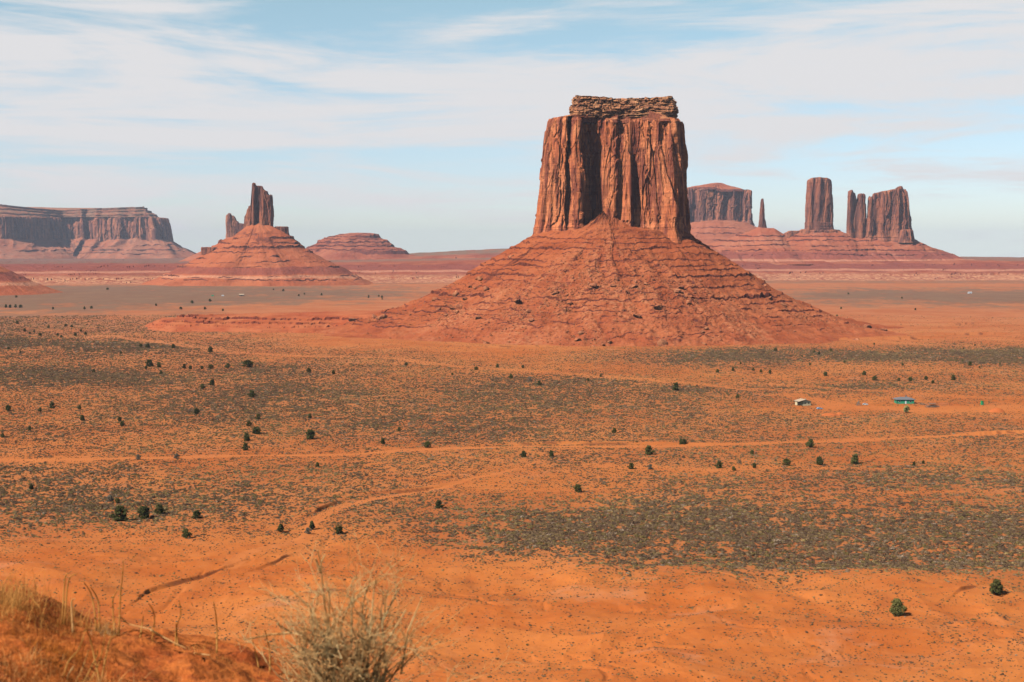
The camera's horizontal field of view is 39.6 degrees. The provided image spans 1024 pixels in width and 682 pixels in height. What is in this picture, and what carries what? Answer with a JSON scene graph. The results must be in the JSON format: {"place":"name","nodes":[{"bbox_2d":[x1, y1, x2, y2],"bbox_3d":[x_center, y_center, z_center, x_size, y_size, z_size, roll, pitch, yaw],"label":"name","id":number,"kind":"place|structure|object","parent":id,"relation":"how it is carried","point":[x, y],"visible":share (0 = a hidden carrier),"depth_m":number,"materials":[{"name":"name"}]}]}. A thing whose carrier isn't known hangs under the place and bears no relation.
{"place":"outdoors","nodes":[
{"label":"outdoors","id":0,"kind":"place"},
{"bbox_2d":[0,266,61,295],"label":"hill","id":1,"kind":"structure","parent":0,"point":[12,283],"depth_m":3239.30,"materials":[{"name":"brown stone"}]},
{"bbox_2d":[0,567,292,681],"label":"dry grass","id":2,"kind":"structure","parent":0,"point":[15,602],"depth_m":4.32,"materials":[{"name":"plant"}]},
{"bbox_2d":[0,586,323,681],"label":"overlook hill","id":3,"kind":"structure","parent":0,"point":[187,665],"depth_m":4.44,"materials":[{"name":"soil"}]},
{"bbox_2d":[61,574,67,622],"bbox_3d":[-1.458,0.834,4.628,0.024,0.170,0.072,-2,4,-24],"label":"dry stalk","id":4,"kind":"object","parent":3,"relation":"on","point":[63,598],"visible":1,"depth_m":4.64,"materials":[{"name":"plant"}]},
{"bbox_2d":[64,573,77,623],"bbox_3d":[-1.441,0.834,4.623,0.037,0.173,0.082,-3,5,-36],"label":"dry stalk","id":5,"kind":"object","parent":3,"relation":"on","point":[66,599],"visible":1,"depth_m":4.64,"materials":[{"name":"plant"}]},
{"bbox_2d":[71,598,74,632],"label":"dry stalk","id":6,"kind":"object","parent":3,"relation":"on","point":[72,614],"visible":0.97,"depth_m":4.60,"materials":[{"name":"beige plant"}]},
{"bbox_2d":[63,627,85,676],"bbox_3d":[-1.228,0.879,4.021,0.118,0.141,0.055,2,4,33],"label":"bent straw","id":7,"kind":"object","parent":3,"relation":"on","point":[74,654],"visible":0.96,"depth_m":4.02,"materials":[{"name":"beige plant"}]},
{"bbox_2d":[75,650,88,681],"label":"bent straw","id":8,"kind":"object","parent":3,"relation":"on","point":[83,665],"visible":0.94,"depth_m":4.05,"materials":[{"name":"beige plant"}]},
{"bbox_2d":[83,581,97,630],"bbox_3d":[-1.366,0.858,4.634,0.040,0.166,0.065,0,4,0],"label":"dry stalk","id":9,"kind":"object","parent":3,"relation":"on","point":[93,607],"visible":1,"depth_m":4.64,"materials":[{"name":"plant"}]},
{"bbox_2d":[83,648,98,681],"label":"bent straw","id":10,"kind":"object","parent":3,"relation":"on","point":[91,666],"visible":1,"depth_m":4.05,"materials":[{"name":"beige plant"}]},
{"bbox_2d":[86,625,99,680],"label":"bent straw","id":11,"kind":"object","parent":3,"relation":"on","point":[93,653],"visible":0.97,"depth_m":4.05,"materials":[{"name":"beige plant"}]},
{"bbox_2d":[90,586,99,631],"bbox_3d":[-1.351,0.868,4.634,0.026,0.154,0.065,0,4,0],"label":"dry stalk","id":12,"kind":"object","parent":3,"relation":"on","point":[98,608],"visible":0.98,"depth_m":4.65,"materials":[{"name":"plant"}]},
{"bbox_2d":[88,631,105,681],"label":"bent straw","id":13,"kind":"object","parent":3,"relation":"on","point":[100,656],"visible":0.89,"depth_m":4.05,"materials":[{"name":"beige plant"}]},
{"bbox_2d":[101,625,118,678],"bbox_3d":[-1.137,0.881,4.009,0.044,0.187,0.113,-2,4,-29],"label":"bent straw","id":14,"kind":"object","parent":3,"relation":"on","point":[107,652],"visible":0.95,"depth_m":4.04,"materials":[{"name":"beige plant"}]},
{"bbox_2d":[112,590,117,634],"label":"dry stalk","id":15,"kind":"object","parent":3,"relation":"on","point":[113,611],"visible":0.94,"depth_m":4.65,"materials":[{"name":"plant"}]},
{"bbox_2d":[118,559,123,635],"bbox_3d":[-1.270,0.827,4.612,0.018,0.262,0.107,-1,4,-22],"label":"dry stalk","id":16,"kind":"object","parent":3,"relation":"on","point":[120,600],"visible":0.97,"depth_m":4.63,"materials":[{"name":"plant"}]},
{"bbox_2d":[119,615,148,628],"bbox_3d":[-1.212,0.903,4.553,0.143,0.043,0.050,4,5,44],"label":"twig","id":17,"kind":"object","parent":3,"relation":"on","point":[131,624],"visible":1,"depth_m":4.59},
{"bbox_2d":[139,615,143,637],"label":"dry stalk","id":18,"kind":"object","parent":3,"relation":"on","point":[141,627],"visible":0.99,"depth_m":4.64,"materials":[{"name":"plant"}]},
{"bbox_2d":[148,603,154,639],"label":"dry stalk","id":19,"kind":"object","parent":3,"relation":"on","point":[154,621],"visible":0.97,"depth_m":4.64,"materials":[{"name":"plant"}]},
{"bbox_2d":[150,629,185,647],"bbox_3d":[-1.071,0.934,4.493,0.135,0.048,0.058,1,4,21],"label":"twig","id":20,"kind":"object","parent":3,"relation":"on","point":[165,637],"visible":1,"depth_m":4.51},
{"bbox_2d":[174,601,180,645],"bbox_3d":[-1.087,0.911,4.619,0.022,0.159,0.104,-2,4,-23],"label":"dry stalk","id":21,"kind":"object","parent":3,"relation":"on","point":[177,624],"visible":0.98,"depth_m":4.63,"materials":[{"name":"plant"}]},
{"bbox_2d":[213,601,217,652],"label":"dry stalk","id":22,"kind":"object","parent":3,"relation":"on","point":[216,630],"visible":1,"depth_m":4.64,"materials":[{"name":"plant"}]},
{"bbox_2d":[264,629,270,672],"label":"dry stalk","id":23,"kind":"object","parent":3,"relation":"on","point":[269,654],"visible":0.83,"depth_m":4.65,"materials":[{"name":"plant"}]},
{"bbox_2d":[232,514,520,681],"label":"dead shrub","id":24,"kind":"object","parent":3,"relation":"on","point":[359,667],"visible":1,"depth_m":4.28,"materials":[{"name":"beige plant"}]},
{"bbox_2d":[393,248,508,258],"bbox_3d":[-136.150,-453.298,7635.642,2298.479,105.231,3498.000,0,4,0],"label":"upland","id":25,"kind":"structure","parent":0,"point":[487,253],"depth_m":7059.70,"materials":[{"name":"stone"}]},
{"bbox_2d":[0,280,1023,681],"bbox_3d":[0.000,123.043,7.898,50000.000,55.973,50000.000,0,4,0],"label":"ground","id":26,"kind":"structure","parent":0,"point":[996,302],"depth_m":565.33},
{"bbox_2d":[49,402,56,407],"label":"juniper tree","id":27,"kind":"object","parent":26,"relation":"on","point":[51,404],"visible":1,"depth_m":903.95,"materials":[{"name":"green plant"}]},
{"bbox_2d":[105,495,113,501],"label":"bush","id":28,"kind":"object","parent":26,"relation":"on","point":[109,498],"visible":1,"depth_m":567.70,"materials":[{"name":"grey plant"}]},
{"bbox_2d":[109,505,128,520],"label":"juniper tree","id":29,"kind":"object","parent":26,"relation":"on","point":[120,511],"visible":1,"depth_m":524.57,"materials":[{"name":"green plant"}]},
{"bbox_2d":[137,505,149,518],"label":"juniper tree","id":30,"kind":"object","parent":26,"relation":"on","point":[143,513],"visible":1,"depth_m":529.76,"materials":[{"name":"green plant"}]},
{"bbox_2d":[145,359,153,366],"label":"juniper tree","id":31,"kind":"object","parent":26,"relation":"on","point":[150,362],"visible":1,"depth_m":1228.43,"materials":[{"name":"green plant"}]},
{"bbox_2d":[154,504,164,513],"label":"juniper tree","id":32,"kind":"object","parent":26,"relation":"on","point":[160,509],"visible":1,"depth_m":539.19,"materials":[{"name":"green plant"}]},
{"bbox_2d":[181,528,191,538],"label":"juniper tree","id":33,"kind":"object","parent":26,"relation":"on","point":[185,534],"visible":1,"depth_m":488.41,"materials":[{"name":"green plant"}]},
{"bbox_2d":[192,510,201,518],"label":"juniper tree","id":34,"kind":"object","parent":26,"relation":"on","point":[196,513],"visible":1,"depth_m":529.65,"materials":[{"name":"green plant"}]},
{"bbox_2d":[209,379,214,385],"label":"juniper tree","id":35,"kind":"object","parent":26,"relation":"on","point":[212,382],"visible":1,"depth_m":1055.30,"materials":[{"name":"green plant"}]},
{"bbox_2d":[241,443,249,449],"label":"juniper tree","id":36,"kind":"object","parent":26,"relation":"on","point":[245,446],"visible":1,"depth_m":711.31,"materials":[{"name":"green plant"}]},
{"bbox_2d":[244,433,249,440],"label":"juniper tree","id":37,"kind":"object","parent":26,"relation":"on","point":[247,437],"visible":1,"depth_m":746.50,"materials":[{"name":"green plant"}]},
{"bbox_2d":[242,360,253,366],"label":"juniper tree","id":38,"kind":"object","parent":26,"relation":"on","point":[248,363],"visible":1,"depth_m":1215.68,"materials":[{"name":"green plant"}]},
{"bbox_2d":[247,390,255,396],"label":"juniper tree","id":39,"kind":"object","parent":26,"relation":"on","point":[251,394],"visible":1,"depth_m":969.76,"materials":[{"name":"green plant"}]},
{"bbox_2d":[252,427,260,433],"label":"juniper tree","id":40,"kind":"object","parent":26,"relation":"on","point":[256,430],"visible":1,"depth_m":775.66,"materials":[{"name":"green plant"}]},
{"bbox_2d":[145,310,381,332],"bbox_3d":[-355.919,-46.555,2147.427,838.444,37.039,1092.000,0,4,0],"label":"red bench","id":41,"kind":"object","parent":26,"relation":"on","point":[305,322],"visible":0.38,"depth_m":1767.67,"materials":[{"name":"soil"}]},
{"bbox_2d":[277,524,283,531],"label":"juniper tree","id":42,"kind":"object","parent":26,"relation":"on","point":[280,528],"visible":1,"depth_m":504.01,"materials":[{"name":"green plant"}]},
{"bbox_2d":[304,527,311,533],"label":"bush","id":43,"kind":"object","parent":26,"relation":"on","point":[307,531],"visible":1,"depth_m":499.64,"materials":[{"name":"grey plant"}]},
{"bbox_2d":[305,429,314,438],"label":"juniper tree","id":44,"kind":"object","parent":26,"relation":"on","point":[310,433],"visible":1,"depth_m":755.44,"materials":[{"name":"green plant"}]},
{"bbox_2d":[309,520,314,529],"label":"juniper tree","id":45,"kind":"object","parent":26,"relation":"on","point":[311,525],"visible":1,"depth_m":507.97,"materials":[{"name":"green plant"}]},
{"bbox_2d":[334,525,342,533],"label":"juniper tree","id":46,"kind":"object","parent":26,"relation":"on","point":[338,528],"visible":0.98,"depth_m":500.02,"materials":[{"name":"green plant"}]},
{"bbox_2d":[424,441,430,447],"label":"juniper tree","id":47,"kind":"object","parent":26,"relation":"on","point":[427,444],"visible":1,"depth_m":725.76,"materials":[{"name":"green plant"}]},
{"bbox_2d":[435,500,444,508],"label":"juniper tree","id":48,"kind":"object","parent":26,"relation":"on","point":[438,504],"visible":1,"depth_m":551.88,"materials":[{"name":"green plant"}]},
{"bbox_2d":[0,314,1023,681],"bbox_3d":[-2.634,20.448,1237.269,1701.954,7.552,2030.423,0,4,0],"label":"sagebrush","id":49,"kind":"object","parent":26,"relation":"on","point":[980,354],"visible":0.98,"depth_m":670.05,"materials":[{"name":"green plant"}]},
{"bbox_2d":[573,484,581,491],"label":"juniper tree","id":50,"kind":"object","parent":26,"relation":"on","point":[577,488],"visible":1,"depth_m":589.64,"materials":[{"name":"green plant"}]},
{"bbox_2d":[306,95,904,346],"bbox_3d":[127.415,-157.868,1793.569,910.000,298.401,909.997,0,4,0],"label":"butte","id":51,"kind":"object","parent":26,"relation":"on","point":[611,164],"visible":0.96,"depth_m":1693.92,"materials":[{"name":"stone"}]},
{"bbox_2d":[375,314,386,319],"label":"boulder","id":52,"kind":"object","parent":51,"relation":"on","point":[383,316],"visible":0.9,"depth_m":1718.76,"materials":[{"name":"brown stone"}]},
{"bbox_2d":[342,223,877,345],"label":"rubble","id":53,"kind":"object","parent":51,"relation":"on","point":[669,300],"visible":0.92,"depth_m":1609.41,"materials":[{"name":"brown stone"}]},
{"bbox_2d":[633,314,641,318],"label":"boulder","id":54,"kind":"object","parent":51,"relation":"on","point":[637,316],"visible":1,"depth_m":1539.70,"materials":[{"name":"stone"}]},
{"bbox_2d":[653,305,660,309],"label":"boulder","id":55,"kind":"object","parent":51,"relation":"on","point":[657,307],"visible":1,"depth_m":1552.54,"materials":[{"name":"stone"}]},
{"bbox_2d":[657,339,667,345],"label":"boulder","id":56,"kind":"object","parent":51,"relation":"on","point":[661,342],"visible":0.97,"depth_m":1477.71,"materials":[{"name":"brown stone"}]},
{"bbox_2d":[627,463,634,468],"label":"juniper tree","id":57,"kind":"object","parent":26,"relation":"on","point":[631,465],"visible":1,"depth_m":653.13,"materials":[{"name":"green plant"}]},
{"bbox_2d":[645,445,654,454],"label":"juniper tree","id":58,"kind":"object","parent":26,"relation":"on","point":[648,450],"visible":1,"depth_m":698.10,"materials":[{"name":"green plant"}]},
{"bbox_2d":[672,382,678,390],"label":"juniper tree","id":59,"kind":"object","parent":26,"relation":"on","point":[675,386],"visible":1,"depth_m":1014.01,"materials":[{"name":"green plant"}]},
{"bbox_2d":[714,461,722,467],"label":"juniper tree","id":60,"kind":"object","parent":26,"relation":"on","point":[719,463],"visible":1,"depth_m":653.39,"materials":[{"name":"green plant"}]},
{"bbox_2d":[782,458,790,465],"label":"juniper tree","id":61,"kind":"object","parent":26,"relation":"on","point":[785,461],"visible":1,"depth_m":660.29,"materials":[{"name":"green plant"}]},
{"bbox_2d":[794,398,810,405],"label":"house","id":62,"kind":"structure","parent":26,"relation":"on","point":[802,402],"depth_m":919.01,"materials":[{"name":"beige paint"}]},
{"bbox_2d":[805,439,814,447],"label":"juniper tree","id":63,"kind":"object","parent":26,"relation":"on","point":[810,442],"visible":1,"depth_m":719.26,"materials":[{"name":"green plant"}]},
{"bbox_2d":[816,456,822,464],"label":"juniper tree","id":64,"kind":"object","parent":26,"relation":"on","point":[819,459],"visible":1,"depth_m":662.14,"materials":[{"name":"green plant"}]},
{"bbox_2d":[821,413,837,415],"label":"dirt mound","id":65,"kind":"object","parent":26,"relation":"on","point":[829,414],"visible":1,"depth_m":863.91,"materials":[{"name":"orange soil"}]},
{"bbox_2d":[850,453,858,463],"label":"juniper tree","id":66,"kind":"object","parent":26,"relation":"on","point":[855,459],"visible":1,"depth_m":664.71,"materials":[{"name":"green plant"}]},
{"bbox_2d":[889,598,907,615],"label":"juniper tree","id":67,"kind":"object","parent":26,"relation":"on","point":[898,607],"visible":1,"depth_m":385.08,"materials":[{"name":"green plant"}]},
{"bbox_2d":[893,396,914,403],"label":"house","id":68,"kind":"structure","parent":26,"relation":"on","point":[903,400],"depth_m":924.69,"materials":[{"name":"green paint"}]},
{"bbox_2d":[903,405,909,412],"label":"pale tree","id":69,"kind":"object","parent":26,"relation":"on","point":[906,408],"visible":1,"depth_m":875.37,"materials":[{"name":"green plant"}]},
{"bbox_2d":[924,403,943,407],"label":"timber heap","id":70,"kind":"object","parent":26,"relation":"on","point":[930,405],"visible":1,"depth_m":903.54,"materials":[{"name":"brown wood"}]},
{"bbox_2d":[989,579,1003,594],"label":"juniper tree","id":71,"kind":"object","parent":26,"relation":"on","point":[996,586],"visible":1,"depth_m":403.97,"materials":[{"name":"green plant"}]},
{"bbox_2d":[988,408,1004,411],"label":"dirt mound","id":72,"kind":"object","parent":26,"relation":"on","point":[996,410],"visible":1,"depth_m":876.78,"materials":[{"name":"orange soil"}]},
{"bbox_2d":[0,257,1023,284],"bbox_3d":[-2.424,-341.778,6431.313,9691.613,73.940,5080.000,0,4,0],"label":"escarpment","id":73,"kind":"structure","parent":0,"point":[44,271],"depth_m":4830.68,"materials":[{"name":"stone"}]},
{"bbox_2d":[0,204,195,258],"bbox_3d":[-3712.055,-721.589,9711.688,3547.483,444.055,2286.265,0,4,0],"label":"mesa","id":74,"kind":"structure","parent":73,"relation":"on","point":[143,232],"depth_m":9587.08,"materials":[{"name":"brown stone"}]},
{"bbox_2d":[180,213,243,261],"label":"rock spire","id":75,"kind":"object","parent":73,"relation":"on","point":[234,226],"visible":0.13,"depth_m":6366.11,"materials":[{"name":"brown stone"}]},
{"bbox_2d":[142,183,372,285],"bbox_3d":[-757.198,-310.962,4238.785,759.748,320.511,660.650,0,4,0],"label":"butte","id":76,"kind":"object","parent":73,"relation":"on","point":[258,249],"visible":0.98,"depth_m":4108.16,"materials":[{"name":"stone"}]},
{"bbox_2d":[305,233,414,259],"bbox_3d":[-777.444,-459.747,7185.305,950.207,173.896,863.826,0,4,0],"label":"mesa","id":77,"kind":"structure","parent":73,"relation":"on","point":[359,246],"depth_m":7009.23,"materials":[{"name":"stone"}]},
{"bbox_2d":[0,0,1023,256],"label":"sky","id":78,"kind":"structure","parent":0,"point":[418,125],"materials":[{"name":"blue"}]},
{"bbox_2d":[687,183,756,243],"bbox_3d":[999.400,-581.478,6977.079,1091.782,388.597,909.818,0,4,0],"label":"mesa","id":79,"kind":"structure","parent":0,"point":[718,211],"depth_m":6919.88,"materials":[{"name":"brown stone"}]},
{"bbox_2d":[706,227,973,264],"bbox_3d":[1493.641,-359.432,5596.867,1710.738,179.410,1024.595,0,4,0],"label":"hill","id":80,"kind":"structure","parent":0,"point":[768,245],"depth_m":5424.32,"materials":[{"name":"brown stone"}]},
{"bbox_2d":[758,199,766,227],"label":"rock spire","id":81,"kind":"object","parent":80,"relation":"on","point":[762,222],"visible":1,"depth_m":5571.06,"materials":[{"name":"brown stone"}]},
{"bbox_2d":[784,231,799,237],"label":"rock spire","id":82,"kind":"object","parent":80,"relation":"on","point":[788,234],"visible":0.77,"depth_m":5540.11,"materials":[{"name":"brown stone"}]},
{"bbox_2d":[799,177,840,233],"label":"rock spire","id":83,"kind":"object","parent":80,"relation":"on","point":[819,215],"visible":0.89,"depth_m":5544.07,"materials":[{"name":"brown stone"}]},
{"bbox_2d":[846,190,866,238],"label":"rock spire","id":84,"kind":"object","parent":80,"relation":"on","point":[856,219],"visible":0.99,"depth_m":5564.01,"materials":[{"name":"brown stone"}]},
{"bbox_2d":[865,186,914,242],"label":"rock spire","id":85,"kind":"object","parent":80,"relation":"on","point":[888,218],"visible":0.98,"depth_m":5544.22,"materials":[{"name":"brown stone"}]}
]}

